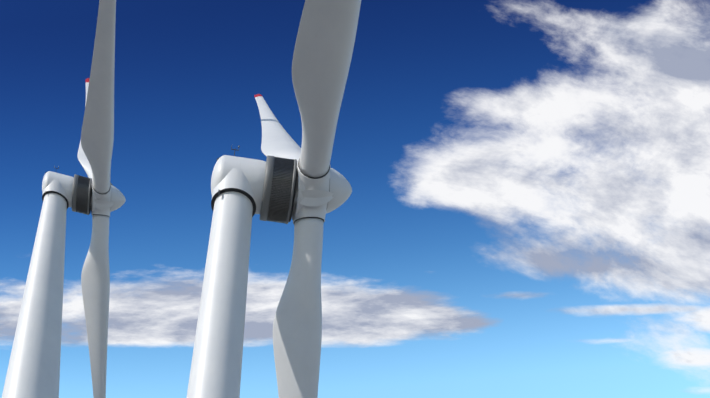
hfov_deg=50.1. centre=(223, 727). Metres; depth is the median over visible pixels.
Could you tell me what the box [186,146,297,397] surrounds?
turbine tower nacelle
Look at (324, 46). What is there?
turbine rotor
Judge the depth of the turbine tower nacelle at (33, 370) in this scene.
96.09 m
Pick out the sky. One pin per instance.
(526, 213)
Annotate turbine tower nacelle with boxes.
[2,166,91,397]
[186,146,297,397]
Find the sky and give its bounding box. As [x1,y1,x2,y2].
[0,0,709,397]
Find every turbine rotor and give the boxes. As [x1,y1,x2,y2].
[77,0,125,397]
[254,0,360,397]
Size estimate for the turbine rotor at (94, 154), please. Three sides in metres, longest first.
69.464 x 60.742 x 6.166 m

